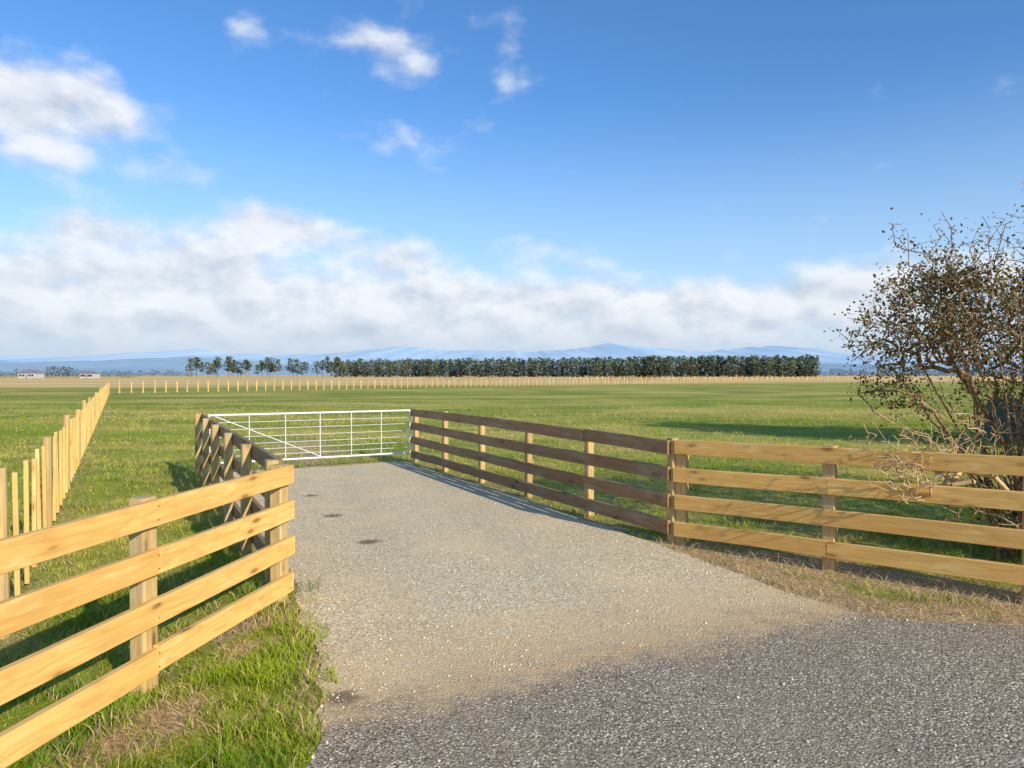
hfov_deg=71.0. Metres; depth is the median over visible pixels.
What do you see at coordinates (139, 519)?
post and rail fence
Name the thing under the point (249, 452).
post and rail fence
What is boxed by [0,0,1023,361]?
sky
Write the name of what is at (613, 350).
distant hills
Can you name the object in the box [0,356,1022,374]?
distant hills
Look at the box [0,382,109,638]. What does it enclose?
batten and wire fence
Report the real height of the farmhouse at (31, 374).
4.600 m
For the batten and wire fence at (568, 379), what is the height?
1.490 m
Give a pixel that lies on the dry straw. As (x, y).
(312, 697)
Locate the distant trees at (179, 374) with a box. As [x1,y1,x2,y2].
[0,366,1021,377]
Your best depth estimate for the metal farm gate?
13.91 m
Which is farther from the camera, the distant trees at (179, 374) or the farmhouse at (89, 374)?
the distant trees at (179, 374)
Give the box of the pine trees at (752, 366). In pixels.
[185,354,821,376]
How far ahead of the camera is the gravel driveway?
6.11 m
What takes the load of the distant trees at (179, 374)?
on the grass field ground at (408, 391)
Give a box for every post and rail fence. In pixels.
[0,464,294,767]
[195,414,283,583]
[411,409,678,544]
[673,439,1023,604]
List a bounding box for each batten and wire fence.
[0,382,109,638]
[118,376,890,392]
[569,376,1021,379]
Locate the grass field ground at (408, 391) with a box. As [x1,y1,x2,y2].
[0,375,1023,767]
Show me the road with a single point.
(953, 676)
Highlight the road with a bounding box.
[291,473,1023,767]
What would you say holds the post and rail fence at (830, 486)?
on the grass field ground at (408, 391)
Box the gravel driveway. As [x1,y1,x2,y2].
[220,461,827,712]
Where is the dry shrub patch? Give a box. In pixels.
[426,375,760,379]
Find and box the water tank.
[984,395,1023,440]
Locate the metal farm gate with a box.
[201,409,410,464]
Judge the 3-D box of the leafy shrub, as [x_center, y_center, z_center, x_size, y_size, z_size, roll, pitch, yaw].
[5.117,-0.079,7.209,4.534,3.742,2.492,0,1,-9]
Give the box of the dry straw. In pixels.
[0,453,1023,767]
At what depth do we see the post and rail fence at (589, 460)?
9.48 m
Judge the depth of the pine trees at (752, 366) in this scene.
618.48 m
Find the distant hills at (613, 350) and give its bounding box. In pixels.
[0,343,1021,367]
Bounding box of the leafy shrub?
[823,182,1023,562]
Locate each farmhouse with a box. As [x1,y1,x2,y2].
[18,370,43,377]
[79,371,100,377]

